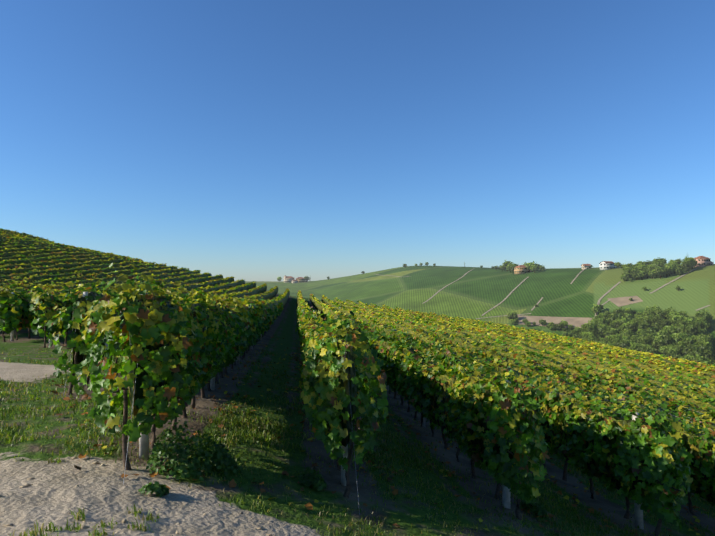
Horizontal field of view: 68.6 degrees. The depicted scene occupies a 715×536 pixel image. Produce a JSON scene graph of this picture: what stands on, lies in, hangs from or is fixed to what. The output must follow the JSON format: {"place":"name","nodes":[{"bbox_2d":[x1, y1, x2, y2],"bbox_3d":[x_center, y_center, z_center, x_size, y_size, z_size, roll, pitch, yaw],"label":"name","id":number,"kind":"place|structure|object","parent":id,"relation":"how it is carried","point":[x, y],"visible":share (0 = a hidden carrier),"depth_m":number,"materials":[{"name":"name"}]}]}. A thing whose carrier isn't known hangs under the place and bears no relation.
{"place":"outdoors","nodes":[
{"label":"outdoors","id":0,"kind":"place"},
{"bbox_2d":[0,264,714,535],"bbox_3d":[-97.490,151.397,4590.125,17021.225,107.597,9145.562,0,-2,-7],"label":"ground","id":1,"kind":"structure","parent":0,"point":[53,493],"depth_m":8.12,"materials":[{"name":"green plant"}]},
{"bbox_2d":[0,456,285,535],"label":"track stones","id":2,"kind":"object","parent":1,"relation":"on","point":[77,485],"visible":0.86,"depth_m":4.55,"materials":[{"name":"grey stone"}]},
{"bbox_2d":[284,275,293,282],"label":"house","id":3,"kind":"structure","parent":1,"relation":"on","point":[288,279],"depth_m":983.48,"materials":[{"name":"beige paint"}]},
{"bbox_2d":[296,277,307,282],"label":"house","id":4,"kind":"structure","parent":1,"relation":"on","point":[300,279],"depth_m":982.08,"materials":[{"name":"paint"}]},
{"bbox_2d":[11,292,643,528],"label":"vineyard posts","id":5,"kind":"object","parent":1,"relation":"on","point":[144,444],"depth_m":7.61,"materials":[{"name":"brown wood"}]},
{"bbox_2d":[63,301,713,514],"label":"vine wires","id":6,"kind":"object","parent":5,"relation":"attached to","point":[351,418],"visible":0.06,"depth_m":6.24,"materials":[{"name":"grey metal"}]},
{"bbox_2d":[138,420,546,514],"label":"weeds","id":7,"kind":"object","parent":1,"relation":"on","point":[220,458],"visible":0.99,"depth_m":5.83,"materials":[{"name":"green plant"}]},
{"bbox_2d":[3,272,708,535],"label":"vine trunks","id":8,"kind":"object","parent":1,"relation":"on","point":[348,487],"visible":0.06,"depth_m":8.28,"materials":[{"name":"brown wood"}]},
{"bbox_2d":[0,229,714,501],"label":"vine rows","id":9,"kind":"object","parent":1,"relation":"on","point":[559,358],"visible":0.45,"depth_m":32.53,"materials":[{"name":"green plant"}]},
{"bbox_2d":[0,263,714,528],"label":"vine leaves","id":10,"kind":"object","parent":9,"relation":"attached to","point":[319,361],"visible":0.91,"depth_m":7.70,"materials":[{"name":"green plant"}]},
{"bbox_2d":[0,228,714,391],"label":"vine leaves","id":11,"kind":"object","parent":9,"relation":"attached to","point":[538,337],"visible":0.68,"depth_m":57.53,"materials":[{"name":"green plant"}]},
{"bbox_2d":[0,348,714,535],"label":"grass tufts","id":12,"kind":"object","parent":1,"relation":"on","point":[248,425],"visible":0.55,"depth_m":7.99,"materials":[{"name":"green plant"}]},
{"bbox_2d":[40,335,712,535],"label":"fallen leaves","id":13,"kind":"object","parent":1,"relation":"on","point":[309,505],"visible":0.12,"depth_m":8.82,"materials":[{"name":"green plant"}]},
{"bbox_2d":[502,260,511,270],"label":"tree","id":14,"kind":"object","parent":1,"relation":"on","point":[505,263],"visible":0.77,"depth_m":664.42,"materials":[{"name":"green plant"}]},
{"bbox_2d":[508,262,515,273],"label":"tree","id":15,"kind":"object","parent":1,"relation":"on","point":[511,267],"visible":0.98,"depth_m":637.81,"materials":[{"name":"green plant"}]},
{"bbox_2d":[514,265,531,273],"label":"house","id":16,"kind":"structure","parent":1,"relation":"on","point":[520,269],"depth_m":631.36,"materials":[{"name":"paint"}]},
{"bbox_2d":[525,263,531,271],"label":"tree","id":17,"kind":"object","parent":1,"relation":"on","point":[528,265],"visible":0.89,"depth_m":630.30,"materials":[{"name":"green plant"}]},
{"bbox_2d":[530,265,537,272],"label":"tree","id":18,"kind":"object","parent":1,"relation":"on","point":[534,268],"visible":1,"depth_m":618.94,"materials":[{"name":"green plant"}]},
{"bbox_2d":[376,268,710,318],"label":"farm tracks","id":19,"kind":"object","parent":1,"relation":"on","point":[543,297],"visible":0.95,"depth_m":486.96},
{"bbox_2d":[558,323,563,329],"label":"tree","id":20,"kind":"object","parent":1,"relation":"on","point":[561,326],"visible":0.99,"depth_m":418.15,"materials":[{"name":"green plant"}]},
{"bbox_2d":[560,320,567,326],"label":"tree","id":21,"kind":"object","parent":1,"relation":"on","point":[565,323],"visible":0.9,"depth_m":420.70,"materials":[{"name":"green plant"}]},
{"bbox_2d":[563,331,572,336],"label":"tree","id":22,"kind":"object","parent":1,"relation":"on","point":[566,333],"visible":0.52,"depth_m":390.09,"materials":[{"name":"green plant"}]},
{"bbox_2d":[571,328,577,335],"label":"tree","id":23,"kind":"object","parent":1,"relation":"on","point":[574,333],"visible":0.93,"depth_m":399.31,"materials":[{"name":"green plant"}]},
{"bbox_2d":[518,296,642,327],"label":"bare plots","id":24,"kind":"object","parent":1,"relation":"on","point":[580,321],"visible":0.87,"depth_m":444.08,"materials":[{"name":"soil"}]},
{"bbox_2d":[581,264,590,268],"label":"house","id":25,"kind":"structure","parent":1,"relation":"on","point":[585,266],"depth_m":587.97,"materials":[{"name":"beige paint"}]},
{"bbox_2d":[582,321,597,331],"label":"tree","id":26,"kind":"object","parent":1,"relation":"on","point":[589,326],"visible":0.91,"depth_m":393.90,"materials":[{"name":"green plant"}]},
{"bbox_2d":[591,304,600,314],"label":"tree","id":27,"kind":"object","parent":1,"relation":"on","point":[596,308],"visible":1,"depth_m":430.98,"materials":[{"name":"green plant"}]},
{"bbox_2d":[595,324,605,332],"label":"tree","id":28,"kind":"object","parent":1,"relation":"on","point":[601,328],"visible":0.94,"depth_m":390.74,"materials":[{"name":"green plant"}]},
{"bbox_2d":[595,316,607,324],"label":"tree","id":29,"kind":"object","parent":1,"relation":"on","point":[598,319],"visible":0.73,"depth_m":404.03,"materials":[{"name":"green plant"}]},
{"bbox_2d":[599,312,607,319],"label":"tree","id":30,"kind":"object","parent":1,"relation":"on","point":[605,316],"visible":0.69,"depth_m":412.26,"materials":[{"name":"green plant"}]},
{"bbox_2d":[599,261,616,269],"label":"house","id":31,"kind":"structure","parent":1,"relation":"on","point":[605,265],"depth_m":560.67,"materials":[{"name":"white paint"}]},
{"bbox_2d":[603,330,614,335],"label":"tree","id":32,"kind":"object","parent":1,"relation":"on","point":[609,333],"visible":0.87,"depth_m":382.95,"materials":[{"name":"green plant"}]},
{"bbox_2d":[607,333,619,344],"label":"tree","id":33,"kind":"object","parent":1,"relation":"on","point":[615,338],"visible":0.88,"depth_m":365.62,"materials":[{"name":"green plant"}]},
{"bbox_2d":[609,314,620,320],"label":"tree","id":34,"kind":"object","parent":1,"relation":"on","point":[612,317],"visible":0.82,"depth_m":403.30,"materials":[{"name":"green plant"}]},
{"bbox_2d":[614,321,622,326],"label":"tree","id":35,"kind":"object","parent":1,"relation":"on","point":[616,323],"visible":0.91,"depth_m":394.00,"materials":[{"name":"green plant"}]},
{"bbox_2d":[613,307,624,314],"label":"tree","id":36,"kind":"object","parent":1,"relation":"on","point":[616,311],"visible":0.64,"depth_m":411.85,"materials":[{"name":"green plant"}]},
{"bbox_2d":[615,338,629,347],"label":"tree","id":37,"kind":"object","parent":1,"relation":"on","point":[624,344],"visible":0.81,"depth_m":356.77,"materials":[{"name":"green plant"}]},
{"bbox_2d":[617,316,629,322],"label":"tree","id":38,"kind":"object","parent":1,"relation":"on","point":[622,319],"visible":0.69,"depth_m":395.85,"materials":[{"name":"green plant"}]},
{"bbox_2d":[619,334,628,340],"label":"tree","id":39,"kind":"object","parent":1,"relation":"on","point":[624,337],"visible":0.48,"depth_m":365.45,"materials":[{"name":"green plant"}]},
{"bbox_2d":[622,272,629,280],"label":"tree","id":40,"kind":"object","parent":1,"relation":"on","point":[626,274],"visible":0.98,"depth_m":491.35,"materials":[{"name":"green plant"}]},
{"bbox_2d":[620,329,633,337],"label":"tree","id":41,"kind":"object","parent":1,"relation":"on","point":[627,333],"visible":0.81,"depth_m":373.65,"materials":[{"name":"green plant"}]},
{"bbox_2d":[620,324,633,330],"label":"tree","id":42,"kind":"object","parent":1,"relation":"on","point":[625,326],"visible":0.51,"depth_m":383.26,"materials":[{"name":"green plant"}]},
{"bbox_2d":[623,313,631,319],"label":"tree","id":43,"kind":"object","parent":1,"relation":"on","point":[628,316],"visible":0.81,"depth_m":402.51,"materials":[{"name":"green plant"}]},
{"bbox_2d":[623,266,632,273],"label":"tree","id":44,"kind":"object","parent":1,"relation":"on","point":[628,269],"visible":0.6,"depth_m":497.44,"materials":[{"name":"green plant"}]},
{"bbox_2d":[628,322,638,331],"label":"tree","id":45,"kind":"object","parent":1,"relation":"on","point":[633,326],"visible":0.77,"depth_m":380.86,"materials":[{"name":"green plant"}]},
{"bbox_2d":[631,334,639,340],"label":"tree","id":46,"kind":"object","parent":1,"relation":"on","point":[633,337],"visible":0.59,"depth_m":362.68,"materials":[{"name":"green plant"}]},
{"bbox_2d":[630,267,641,275],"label":"tree","id":47,"kind":"object","parent":1,"relation":"on","point":[633,271],"visible":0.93,"depth_m":489.08,"materials":[{"name":"green plant"}]},
{"bbox_2d":[631,345,641,350],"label":"tree","id":48,"kind":"object","parent":1,"relation":"on","point":[635,347],"visible":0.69,"depth_m":347.56,"materials":[{"name":"green plant"}]},
{"bbox_2d":[636,270,645,277],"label":"tree","id":49,"kind":"object","parent":1,"relation":"on","point":[641,274],"visible":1,"depth_m":483.95,"materials":[{"name":"green plant"}]},
{"bbox_2d":[635,336,647,344],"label":"tree","id":50,"kind":"object","parent":1,"relation":"on","point":[640,338],"visible":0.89,"depth_m":358.78,"materials":[{"name":"green plant"}]},
{"bbox_2d":[637,328,646,334],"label":"tree","id":51,"kind":"object","parent":1,"relation":"on","point":[639,331],"visible":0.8,"depth_m":374.90,"materials":[{"name":"green plant"}]},
{"bbox_2d":[636,321,649,330],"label":"tree","id":52,"kind":"object","parent":1,"relation":"on","point":[644,325],"visible":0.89,"depth_m":376.93,"materials":[{"name":"green plant"}]},
{"bbox_2d":[641,311,651,316],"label":"tree","id":53,"kind":"object","parent":1,"relation":"on","point":[645,314],"visible":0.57,"depth_m":396.71,"materials":[{"name":"green plant"}]},
{"bbox_2d":[643,346,651,352],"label":"tree","id":54,"kind":"object","parent":1,"relation":"on","point":[647,349],"visible":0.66,"depth_m":343.51,"materials":[{"name":"green plant"}]},
{"bbox_2d":[643,316,653,324],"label":"tree","id":55,"kind":"object","parent":1,"relation":"on","point":[648,319],"visible":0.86,"depth_m":386.34,"materials":[{"name":"green plant"}]},
{"bbox_2d":[644,306,653,312],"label":"tree","id":56,"kind":"object","parent":1,"relation":"on","point":[651,310],"visible":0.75,"depth_m":402.63,"materials":[{"name":"green plant"}]},
{"bbox_2d":[646,333,656,345],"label":"tree","id":57,"kind":"object","parent":1,"relation":"on","point":[651,337],"visible":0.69,"depth_m":359.32,"materials":[{"name":"green plant"}]},
{"bbox_2d":[648,270,654,276],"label":"tree","id":58,"kind":"object","parent":1,"relation":"on","point":[651,273],"visible":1,"depth_m":480.04,"materials":[{"name":"green plant"}]},
{"bbox_2d":[647,347,657,353],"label":"tree","id":59,"kind":"object","parent":1,"relation":"on","point":[652,350],"visible":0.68,"depth_m":339.99,"materials":[{"name":"green plant"}]},
{"bbox_2d":[651,317,661,324],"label":"tree","id":60,"kind":"object","parent":1,"relation":"on","point":[656,320],"visible":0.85,"depth_m":381.76,"materials":[{"name":"green plant"}]},
{"bbox_2d":[652,257,665,263],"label":"tree","id":61,"kind":"object","parent":1,"relation":"on","point":[659,260],"visible":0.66,"depth_m":507.14,"materials":[{"name":"green plant"}]},
{"bbox_2d":[654,266,666,278],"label":"tree","id":62,"kind":"object","parent":1,"relation":"on","point":[660,271],"visible":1,"depth_m":474.00,"materials":[{"name":"green plant"}]},
{"bbox_2d":[653,335,668,346],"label":"tree","id":63,"kind":"object","parent":1,"relation":"on","point":[659,343],"visible":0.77,"depth_m":351.86,"materials":[{"name":"green plant"}]},
{"bbox_2d":[654,333,667,342],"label":"tree","id":64,"kind":"object","parent":1,"relation":"on","point":[658,335],"visible":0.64,"depth_m":352.40,"materials":[{"name":"green plant"}]},
{"bbox_2d":[657,318,669,325],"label":"tree","id":65,"kind":"object","parent":1,"relation":"on","point":[665,322],"visible":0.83,"depth_m":376.05,"materials":[{"name":"green plant"}]},
{"bbox_2d":[659,310,668,320],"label":"tree","id":66,"kind":"object","parent":1,"relation":"on","point":[663,315],"visible":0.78,"depth_m":389.24,"materials":[{"name":"green plant"}]},
{"bbox_2d":[658,328,671,334],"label":"tree","id":67,"kind":"object","parent":1,"relation":"on","point":[663,332],"visible":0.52,"depth_m":361.48,"materials":[{"name":"green plant"}]},
{"bbox_2d":[660,333,674,345],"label":"tree","id":68,"kind":"object","parent":1,"relation":"on","point":[666,339],"visible":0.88,"depth_m":349.44,"materials":[{"name":"green plant"}]},
{"bbox_2d":[663,267,672,275],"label":"tree","id":69,"kind":"object","parent":1,"relation":"on","point":[668,271],"visible":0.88,"depth_m":474.17,"materials":[{"name":"green plant"}]},
{"bbox_2d":[663,324,673,332],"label":"tree","id":70,"kind":"object","parent":1,"relation":"on","point":[668,328],"visible":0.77,"depth_m":364.42,"materials":[{"name":"green plant"}]},
{"bbox_2d":[666,265,675,275],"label":"tree","id":71,"kind":"object","parent":1,"relation":"on","point":[672,267],"visible":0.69,"depth_m":476.42,"materials":[{"name":"green plant"}]},
{"bbox_2d":[665,310,679,318],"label":"tree","id":72,"kind":"object","parent":1,"relation":"on","point":[671,313],"visible":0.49,"depth_m":384.22,"materials":[{"name":"green plant"}]},
{"bbox_2d":[666,346,679,354],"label":"tree","id":73,"kind":"object","parent":1,"relation":"on","point":[672,350],"visible":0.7,"depth_m":334.37,"materials":[{"name":"green plant"}]},
{"bbox_2d":[666,352,681,357],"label":"tree","id":74,"kind":"object","parent":1,"relation":"on","point":[673,355],"visible":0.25,"depth_m":325.95,"materials":[{"name":"green plant"}]},
{"bbox_2d":[669,313,683,321],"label":"tree","id":75,"kind":"object","parent":1,"relation":"on","point":[676,317],"visible":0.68,"depth_m":375.91,"materials":[{"name":"green plant"}]},
{"bbox_2d":[671,332,686,341],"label":"tree","id":76,"kind":"object","parent":1,"relation":"on","point":[678,336],"visible":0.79,"depth_m":349.32,"materials":[{"name":"green plant"}]},
{"bbox_2d":[675,267,682,273],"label":"tree","id":77,"kind":"object","parent":1,"relation":"on","point":[678,270],"visible":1,"depth_m":470.29,"materials":[{"name":"green plant"}]},
{"bbox_2d":[673,319,687,326],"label":"tree","id":78,"kind":"object","parent":1,"relation":"on","point":[677,322],"visible":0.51,"depth_m":367.97,"materials":[{"name":"green plant"}]},
{"bbox_2d":[675,323,686,332],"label":"tree","id":79,"kind":"object","parent":1,"relation":"on","point":[680,326],"visible":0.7,"depth_m":360.99,"materials":[{"name":"green plant"}]},
{"bbox_2d":[676,342,687,353],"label":"tree","id":80,"kind":"object","parent":1,"relation":"on","point":[682,345],"visible":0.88,"depth_m":340.74,"materials":[{"name":"green plant"}]},
{"bbox_2d":[681,257,695,264],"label":"tree","id":81,"kind":"object","parent":1,"relation":"on","point":[688,259],"visible":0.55,"depth_m":480.82,"materials":[{"name":"green plant"}]},
{"bbox_2d":[684,317,692,324],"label":"tree","id":82,"kind":"object","parent":1,"relation":"on","point":[689,320],"visible":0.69,"depth_m":367.86,"materials":[{"name":"green plant"}]},
{"bbox_2d":[683,261,695,271],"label":"tree","id":83,"kind":"object","parent":1,"relation":"on","point":[689,264],"visible":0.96,"depth_m":474.20,"materials":[{"name":"green plant"}]},
{"bbox_2d":[682,335,696,344],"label":"tree","id":84,"kind":"object","parent":1,"relation":"on","point":[687,340],"visible":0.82,"depth_m":342.33,"materials":[{"name":"green plant"}]},
{"bbox_2d":[682,322,701,335],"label":"tree","id":85,"kind":"object","parent":1,"relation":"on","point":[690,329],"visible":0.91,"depth_m":352.29,"materials":[{"name":"green plant"}]},
{"bbox_2d":[683,343,700,354],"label":"tree","id":86,"kind":"object","parent":1,"relation":"on","point":[686,350],"visible":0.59,"depth_m":327.62,"materials":[{"name":"green plant"}]},
{"bbox_2d":[687,347,704,356],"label":"tree","id":87,"kind":"object","parent":1,"relation":"on","point":[699,351],"visible":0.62,"depth_m":323.40,"materials":[{"name":"green plant"}]},
{"bbox_2d":[691,321,704,328],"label":"tree","id":88,"kind":"object","parent":1,"relation":"on","point":[697,323],"visible":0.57,"depth_m":360.82,"materials":[{"name":"green plant"}]},
{"bbox_2d":[690,354,708,361],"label":"tree","id":89,"kind":"object","parent":1,"relation":"on","point":[698,357],"visible":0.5,"depth_m":314.57,"materials":[{"name":"green plant"}]},
{"bbox_2d":[695,318,708,323],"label":"tree","id":90,"kind":"object","parent":1,"relation":"on","point":[702,320],"visible":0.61,"depth_m":365.35,"materials":[{"name":"green plant"}]},
{"bbox_2d":[695,336,708,343],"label":"tree","id":91,"kind":"object","parent":1,"relation":"on","point":[703,338],"visible":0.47,"depth_m":338.87,"materials":[{"name":"green plant"}]},
{"bbox_2d":[695,341,710,351],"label":"tree","id":92,"kind":"object","parent":1,"relation":"on","point":[703,346],"visible":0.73,"depth_m":329.53,"materials":[{"name":"green plant"}]},
{"bbox_2d":[695,309,711,318],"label":"tree","id":93,"kind":"object","parent":1,"relation":"on","point":[701,314],"visible":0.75,"depth_m":370.39,"materials":[{"name":"green plant"}]},
{"bbox_2d":[697,335,709,342],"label":"tree","id":94,"kind":"object","parent":1,"relation":"on","point":[699,339],"visible":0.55,"depth_m":339.71,"materials":[{"name":"green plant"}]},
{"bbox_2d":[694,256,713,266],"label":"house","id":95,"kind":"structure","parent":1,"relation":"on","point":[703,261],"depth_m":489.77,"materials":[{"name":"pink paint"}]},
{"bbox_2d":[697,310,711,320],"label":"tree","id":96,"kind":"object","parent":1,"relation":"on","point":[707,315],"visible":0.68,"depth_m":368.48,"materials":[{"name":"green plant"}]},
{"bbox_2d":[701,359,714,363],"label":"tree","id":97,"kind":"object","parent":1,"relation":"on","point":[707,362],"visible":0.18,"depth_m":310.09,"materials":[{"name":"green plant"}]},
{"bbox_2d":[702,350,714,360],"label":"tree","id":98,"kind":"object","parent":1,"relation":"on","point":[707,354],"visible":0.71,"depth_m":319.86,"materials":[{"name":"green plant"}]},
{"bbox_2d":[0,0,714,280],"label":"sky","id":99,"kind":"structure","parent":0,"point":[247,140],"materials":[{"name":"blue"}]}
]}

